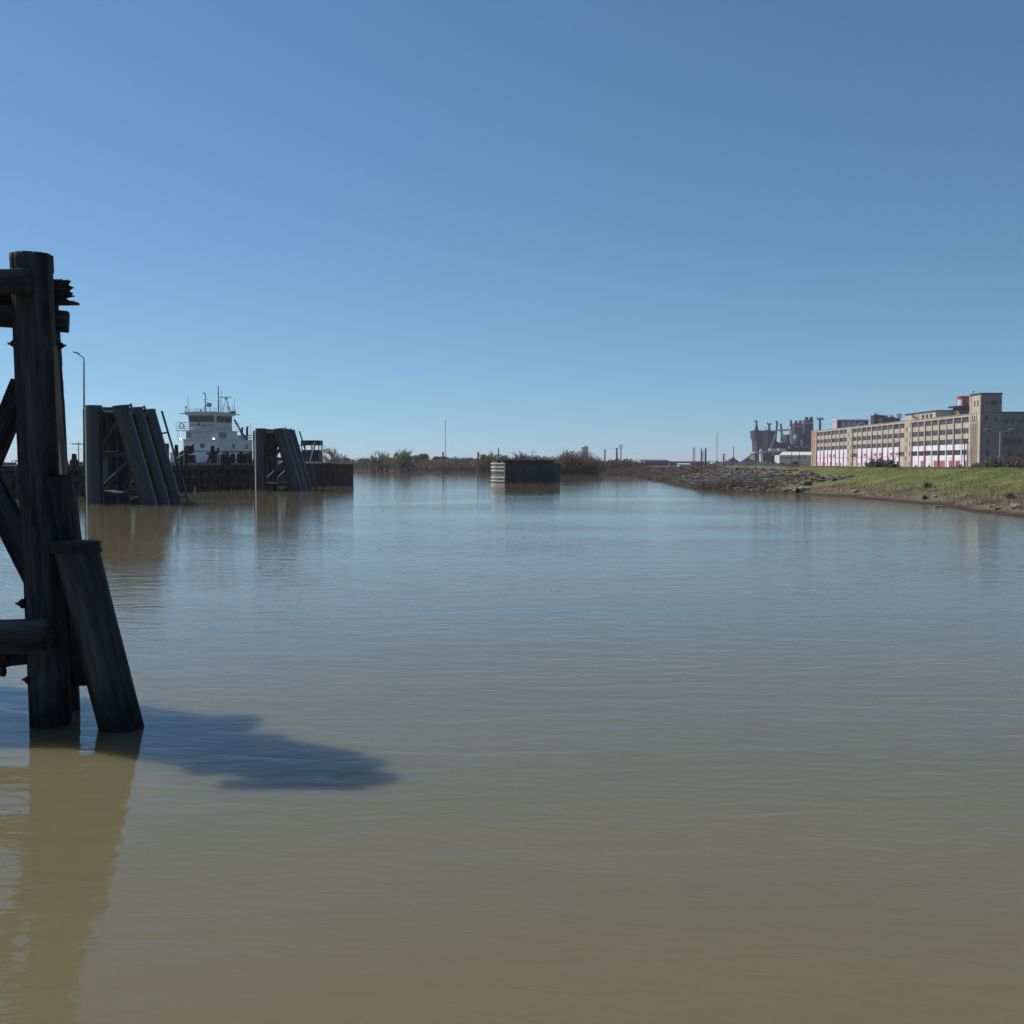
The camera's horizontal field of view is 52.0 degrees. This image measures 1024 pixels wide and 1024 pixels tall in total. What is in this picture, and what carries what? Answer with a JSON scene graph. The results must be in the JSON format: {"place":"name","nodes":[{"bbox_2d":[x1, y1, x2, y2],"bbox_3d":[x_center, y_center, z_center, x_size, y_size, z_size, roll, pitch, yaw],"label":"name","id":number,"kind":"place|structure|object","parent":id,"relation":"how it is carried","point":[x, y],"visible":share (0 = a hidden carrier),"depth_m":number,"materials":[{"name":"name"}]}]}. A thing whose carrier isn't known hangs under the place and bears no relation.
{"place":"outdoors","nodes":[
{"label":"outdoors","id":0,"kind":"place"},
{"bbox_2d":[206,445,218,462],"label":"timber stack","id":1,"kind":"object","parent":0,"point":[212,457],"visible":0.74,"depth_m":101.89,"materials":[{"name":"black wood"}]},
{"bbox_2d":[219,452,228,464],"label":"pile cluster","id":2,"kind":"object","parent":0,"point":[224,459],"visible":0.94,"depth_m":100.68,"materials":[{"name":"black wood"}]},
{"bbox_2d":[236,451,252,464],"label":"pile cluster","id":3,"kind":"object","parent":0,"point":[242,457],"visible":0.98,"depth_m":101.69,"materials":[{"name":"black wood"}]},
{"bbox_2d":[301,440,322,463],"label":"service platform","id":4,"kind":"structure","parent":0,"point":[314,455],"depth_m":118.32,"materials":[{"name":"metal"}]},
{"bbox_2d":[0,471,1023,1023],"bbox_3d":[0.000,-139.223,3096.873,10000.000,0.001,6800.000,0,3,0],"label":"water","id":5,"kind":"structure","parent":0,"point":[402,747],"depth_m":8.28,"materials":[{"name":"brown liquid"}]},
{"bbox_2d":[0,251,143,732],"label":"timber dolphin","id":6,"kind":"object","parent":5,"relation":"in","point":[62,640],"visible":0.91,"depth_m":9.45,"materials":[{"name":"black wood"}]},
{"bbox_2d":[0,446,253,497],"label":"timber wharf","id":7,"kind":"structure","parent":5,"relation":"in","point":[210,476],"depth_m":94.87,"materials":[{"name":"brown wood"}]},
{"bbox_2d":[69,454,78,465],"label":"capstan","id":8,"kind":"object","parent":7,"relation":"on","point":[73,460],"visible":1,"depth_m":79.71,"materials":[{"name":"black metal"}]},
{"bbox_2d":[174,445,178,462],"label":"mooring post","id":9,"kind":"object","parent":7,"relation":"on","point":[176,449],"visible":0.5,"depth_m":96.72,"materials":[{"name":"black metal"}]},
{"bbox_2d":[178,449,189,464],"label":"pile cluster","id":10,"kind":"object","parent":7,"relation":"on","point":[184,459],"visible":0.76,"depth_m":96.69,"materials":[{"name":"black wood"}]},
{"bbox_2d":[184,444,195,462],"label":"deck winch","id":11,"kind":"object","parent":7,"relation":"on","point":[191,450],"visible":0.68,"depth_m":103.57,"materials":[{"name":"black metal"}]},
{"bbox_2d":[229,453,235,464],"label":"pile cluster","id":12,"kind":"object","parent":7,"relation":"on","point":[232,459],"visible":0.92,"depth_m":101.24,"materials":[{"name":"black metal"}]},
{"bbox_2d":[83,403,188,503],"bbox_3d":[-23.190,-2.779,65.321,5.060,7.645,5.800,0,3,0],"label":"steel dolphin","id":13,"kind":"object","parent":5,"relation":"in","point":[122,444],"visible":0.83,"depth_m":63.45,"materials":[{"name":"grey metal"}]},
{"bbox_2d":[170,385,252,462],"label":"towboat","id":14,"kind":"object","parent":5,"relation":"on","point":[206,431],"visible":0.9,"depth_m":213.49,"materials":[{"name":"white paint"}]},
{"bbox_2d":[253,427,317,490],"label":"steel dolphin","id":15,"kind":"object","parent":5,"relation":"in","point":[269,445],"visible":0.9,"depth_m":94.06,"materials":[{"name":"grey metal"}]},
{"bbox_2d":[278,463,353,485],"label":"sheet pile wall","id":16,"kind":"structure","parent":5,"relation":"in","point":[328,474],"depth_m":115.42,"materials":[{"name":"metal"}]},
{"bbox_2d":[491,460,559,482],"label":"sheet pile cell","id":17,"kind":"object","parent":5,"relation":"in","point":[526,471],"visible":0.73,"depth_m":135.86,"materials":[{"name":"metal"}]},
{"bbox_2d":[0,0,1023,463],"label":"sky","id":18,"kind":"structure","parent":0,"point":[655,229],"materials":[{"name":"blue"}]},
{"bbox_2d":[2,464,1023,516],"bbox_3d":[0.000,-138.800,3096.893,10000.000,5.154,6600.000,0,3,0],"label":"ground","id":19,"kind":"structure","parent":0,"point":[964,506],"depth_m":76.08,"materials":[{"name":"green plant"}]},
{"bbox_2d":[73,351,85,465],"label":"street lamp","id":20,"kind":"object","parent":19,"relation":"on","point":[84,406],"visible":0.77,"depth_m":78.60,"materials":[{"name":"grey metal"}]},
{"bbox_2d":[322,446,347,463],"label":"bare tree","id":21,"kind":"object","parent":19,"relation":"on","point":[337,459],"visible":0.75,"depth_m":150.15,"materials":[{"name":"grey plant"}]},
{"bbox_2d":[3,459,726,465],"bbox_3d":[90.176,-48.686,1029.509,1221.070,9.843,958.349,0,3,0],"label":"distant woods","id":22,"kind":"object","parent":19,"relation":"on","point":[715,463],"visible":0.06,"depth_m":893.45,"materials":[{"name":"green plant"}]},
{"bbox_2d":[361,451,389,470],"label":"bare tree","id":23,"kind":"object","parent":19,"relation":"on","point":[372,465],"visible":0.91,"depth_m":344.53,"materials":[{"name":"grey plant"}]},
{"bbox_2d":[373,450,389,470],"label":"bare tree","id":24,"kind":"object","parent":19,"relation":"on","point":[380,460],"visible":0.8,"depth_m":344.38,"materials":[{"name":"grey plant"}]},
{"bbox_2d":[380,453,396,470],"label":"bare tree","id":25,"kind":"object","parent":19,"relation":"on","point":[386,463],"visible":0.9,"depth_m":340.19,"materials":[{"name":"grey plant"}]},
{"bbox_2d":[388,448,412,470],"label":"bare tree","id":26,"kind":"object","parent":19,"relation":"on","point":[400,458],"visible":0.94,"depth_m":336.15,"materials":[{"name":"green plant"}]},
{"bbox_2d":[397,452,415,470],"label":"bare tree","id":27,"kind":"object","parent":19,"relation":"on","point":[408,462],"visible":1,"depth_m":335.26,"materials":[{"name":"green plant"}]},
{"bbox_2d":[412,455,420,461],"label":"round tree","id":28,"kind":"object","parent":19,"relation":"on","point":[418,457],"visible":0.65,"depth_m":358.50,"materials":[{"name":"grey plant"}]},
{"bbox_2d":[418,453,428,459],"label":"round tree","id":29,"kind":"object","parent":19,"relation":"on","point":[425,456],"visible":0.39,"depth_m":427.74,"materials":[{"name":"grey plant"}]},
{"bbox_2d":[442,452,443,471],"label":"river post","id":30,"kind":"object","parent":19,"relation":"on","point":[442,461],"visible":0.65,"depth_m":307.43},
{"bbox_2d":[445,420,445,456],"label":"radio mast","id":31,"kind":"object","parent":19,"relation":"on","point":[445,438],"visible":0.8,"depth_m":898.37,"materials":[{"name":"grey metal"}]},
{"bbox_2d":[477,452,478,471],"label":"river post","id":32,"kind":"object","parent":19,"relation":"on","point":[477,461],"visible":0.65,"depth_m":299.44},
{"bbox_2d":[472,454,489,467],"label":"bare tree","id":33,"kind":"object","parent":19,"relation":"on","point":[482,461],"visible":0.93,"depth_m":304.86,"materials":[{"name":"green plant"}]},
{"bbox_2d":[479,451,499,465],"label":"bare tree","id":34,"kind":"object","parent":19,"relation":"on","point":[490,458],"visible":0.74,"depth_m":303.29,"materials":[{"name":"green plant"}]},
{"bbox_2d":[499,454,508,459],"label":"bare tree","id":35,"kind":"object","parent":19,"relation":"on","point":[503,457],"visible":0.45,"depth_m":319.78,"materials":[{"name":"grey plant"}]},
{"bbox_2d":[512,450,534,459],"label":"bare tree","id":36,"kind":"object","parent":19,"relation":"on","point":[522,457],"visible":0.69,"depth_m":299.85,"materials":[{"name":"grey plant"}]},
{"bbox_2d":[278,455,796,492],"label":"bank brush","id":37,"kind":"object","parent":19,"relation":"on","point":[618,466],"visible":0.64,"depth_m":238.52,"materials":[{"name":"brown plant"}]},
{"bbox_2d":[580,444,588,457],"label":"water tower","id":38,"kind":"structure","parent":19,"relation":"on","point":[584,448],"depth_m":696.83,"materials":[{"name":"white metal"}]},
{"bbox_2d":[580,451,605,473],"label":"bush","id":39,"kind":"object","parent":19,"relation":"on","point":[592,462],"visible":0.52,"depth_m":240.54,"materials":[{"name":"brown plant"}]},
{"bbox_2d":[639,459,668,465],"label":"shed","id":40,"kind":"structure","parent":19,"relation":"on","point":[658,462],"depth_m":619.37,"materials":[{"name":"grey metal"}]},
{"bbox_2d":[677,463,689,466],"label":"shed","id":41,"kind":"structure","parent":19,"relation":"on","point":[683,464],"depth_m":420.37,"materials":[{"name":"grey paint"}]},
{"bbox_2d":[669,461,703,465],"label":"shed","id":42,"kind":"structure","parent":19,"relation":"on","point":[674,463],"depth_m":639.35,"materials":[{"name":"grey metal"}]},
{"bbox_2d":[695,479,711,489],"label":"bush","id":43,"kind":"object","parent":19,"relation":"on","point":[703,485],"visible":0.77,"depth_m":96.92,"materials":[{"name":"brown plant"}]},
{"bbox_2d":[702,447,709,465],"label":"light mast","id":44,"kind":"object","parent":19,"relation":"on","point":[705,456],"visible":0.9,"depth_m":399.19,"materials":[{"name":"metal"}]},
{"bbox_2d":[711,477,727,489],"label":"bush","id":45,"kind":"object","parent":19,"relation":"on","point":[715,486],"visible":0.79,"depth_m":94.94,"materials":[{"name":"brown plant"}]},
{"bbox_2d":[720,456,738,465],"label":"stock pile","id":46,"kind":"object","parent":19,"relation":"on","point":[732,461],"visible":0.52,"depth_m":557.01,"materials":[{"name":"grey gravel"}]},
{"bbox_2d":[725,472,745,488],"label":"bush","id":47,"kind":"object","parent":19,"relation":"on","point":[732,484],"visible":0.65,"depth_m":92.82,"materials":[{"name":"brown plant"}]},
{"bbox_2d":[734,457,757,465],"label":"stock pile","id":48,"kind":"object","parent":19,"relation":"on","point":[747,461],"visible":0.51,"depth_m":516.53,"materials":[{"name":"grey gravel"}]},
{"bbox_2d":[645,466,853,490],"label":"riprap","id":49,"kind":"object","parent":19,"relation":"on","point":[755,470],"visible":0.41,"depth_m":101.58,"materials":[{"name":"grey stone"}]},
{"bbox_2d":[750,421,775,462],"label":"industrial building with chimneys","id":50,"kind":"object","parent":19,"relation":"on","point":[761,439],"visible":0.91,"depth_m":718.58,"materials":[{"name":"grey metal"}]},
{"bbox_2d":[752,459,782,465],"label":"stock pile","id":51,"kind":"object","parent":19,"relation":"on","point":[769,462],"visible":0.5,"depth_m":496.47,"materials":[{"name":"grey gravel"}]},
{"bbox_2d":[754,448,786,461],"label":"pier shed","id":52,"kind":"structure","parent":19,"relation":"on","point":[765,455],"depth_m":690.83,"materials":[{"name":"grey paint"}]},
{"bbox_2d":[775,452,810,465],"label":"warehouse","id":53,"kind":"structure","parent":19,"relation":"on","point":[783,458],"depth_m":617.29,"materials":[{"name":"white metal"}]},
{"bbox_2d":[769,417,823,452],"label":"industrial plant","id":54,"kind":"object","parent":19,"relation":"on","point":[798,438],"visible":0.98,"depth_m":723.22,"materials":[{"name":"metal"}]},
{"bbox_2d":[793,486,803,492],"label":"broken pipe","id":55,"kind":"object","parent":19,"relation":"on","point":[797,490],"visible":0.95,"depth_m":84.74,"materials":[{"name":"concrete"}]},
{"bbox_2d":[862,456,887,466],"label":"bush","id":56,"kind":"object","parent":19,"relation":"on","point":[874,463],"visible":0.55,"depth_m":119.47,"materials":[{"name":"brown plant"}]},
{"bbox_2d":[884,458,900,467],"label":"bush","id":57,"kind":"object","parent":19,"relation":"on","point":[891,463],"visible":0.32,"depth_m":121.53,"materials":[{"name":"green plant"}]},
{"bbox_2d":[811,391,1023,466],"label":"factory building","id":58,"kind":"structure","parent":19,"relation":"on","point":[854,442],"depth_m":428.61,"materials":[{"name":"beige concrete"}]},
{"bbox_2d":[817,432,822,450],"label":"window","id":59,"kind":"structure","parent":58,"relation":"in","point":[818,448],"depth_m":581.68,"materials":[{"name":"grey glass"}]},
{"bbox_2d":[940,419,945,424],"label":"window","id":60,"kind":"structure","parent":58,"relation":"in","point":[942,422],"depth_m":414.49,"materials":[{"name":"grey glass"}]},
{"bbox_2d":[940,430,945,434],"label":"window","id":61,"kind":"structure","parent":58,"relation":"in","point":[942,432],"depth_m":414.90,"materials":[{"name":"grey glass"}]},
{"bbox_2d":[947,429,952,434],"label":"window","id":62,"kind":"structure","parent":58,"relation":"in","point":[950,431],"depth_m":408.67,"materials":[{"name":"grey glass"}]},
{"bbox_2d":[955,418,960,423],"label":"window","id":63,"kind":"structure","parent":58,"relation":"in","point":[957,420],"depth_m":401.35,"materials":[{"name":"grey glass"}]},
{"bbox_2d":[955,428,960,433],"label":"window","id":64,"kind":"structure","parent":58,"relation":"in","point":[957,431],"depth_m":400.57,"materials":[{"name":"grey glass"}]},
{"bbox_2d":[955,439,960,443],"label":"window","id":65,"kind":"structure","parent":58,"relation":"in","point":[957,441],"depth_m":400.96,"materials":[{"name":"grey glass"}]},
{"bbox_2d":[955,450,960,454],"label":"window","id":66,"kind":"structure","parent":58,"relation":"in","point":[957,452],"depth_m":401.01,"materials":[{"name":"grey"}]},
{"bbox_2d":[963,417,968,422],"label":"window","id":67,"kind":"structure","parent":58,"relation":"in","point":[965,419],"depth_m":394.36,"materials":[{"name":"grey glass"}]},
{"bbox_2d":[963,428,968,433],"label":"window","id":68,"kind":"structure","parent":58,"relation":"in","point":[965,430],"depth_m":394.45,"materials":[{"name":"grey glass"}]},
{"bbox_2d":[1003,449,1022,456],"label":"window","id":69,"kind":"structure","parent":58,"relation":"in","point":[1010,452],"depth_m":381.85,"materials":[{"name":"grey glass"}]},
{"bbox_2d":[1004,415,1022,422],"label":"window","id":70,"kind":"structure","parent":58,"relation":"in","point":[1007,418],"depth_m":381.29,"materials":[{"name":"grey glass"}]},
{"bbox_2d":[1004,426,1022,434],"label":"window","id":71,"kind":"structure","parent":58,"relation":"in","point":[1014,429],"depth_m":381.48,"materials":[{"name":"grey glass"}]},
{"bbox_2d":[1004,437,1022,444],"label":"window","id":72,"kind":"structure","parent":58,"relation":"in","point":[1007,440],"depth_m":381.66,"materials":[{"name":"grey glass"}]},
{"bbox_2d":[938,438,939,466],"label":"utility pole","id":73,"kind":"object","parent":19,"relation":"on","point":[938,450],"visible":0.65,"depth_m":224.54,"materials":[{"name":"grey wood"}]},
{"bbox_2d":[966,442,969,466],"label":"street lamp","id":74,"kind":"object","parent":19,"relation":"on","point":[967,456],"visible":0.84,"depth_m":214.58,"materials":[{"name":"white metal"}]},
{"bbox_2d":[975,455,1006,467],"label":"bush","id":75,"kind":"object","parent":19,"relation":"on","point":[994,463],"visible":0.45,"depth_m":119.47,"materials":[{"name":"green plant"}]},
{"bbox_2d":[989,429,1010,456],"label":"street lamp","id":76,"kind":"object","parent":19,"relation":"on","point":[999,440],"visible":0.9,"depth_m":199.59,"materials":[{"name":"grey metal"}]},
{"bbox_2d":[997,454,1023,467],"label":"bush","id":77,"kind":"object","parent":19,"relation":"on","point":[1013,462],"visible":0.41,"depth_m":123.29,"materials":[{"name":"green plant"}]},
{"bbox_2d":[1005,493,1015,498],"bbox_3d":[26.639,-0.831,56.025,0.552,0.402,0.389,0,3,0],"label":"weed","id":78,"kind":"object","parent":19,"relation":"on","point":[1010,495],"visible":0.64,"depth_m":55.97,"materials":[{"name":"green plant"}]},
{"bbox_2d":[1011,503,1023,508],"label":"bank rock","id":79,"kind":"object","parent":19,"relation":"on","point":[1014,506],"visible":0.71,"depth_m":50.63,"materials":[{"name":"stone"}]},
{"bbox_2d":[553,449,591,474],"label":"bush","id":80,"kind":"object","parent":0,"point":[572,464],"visible":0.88,"depth_m":236.44,"materials":[{"name":"green plant"}]},
{"bbox_2d":[781,466,1023,510],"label":"bank grass","id":81,"kind":"structure","parent":0,"point":[997,499],"depth_m":71.89,"materials":[{"name":"green plant"}]}
]}

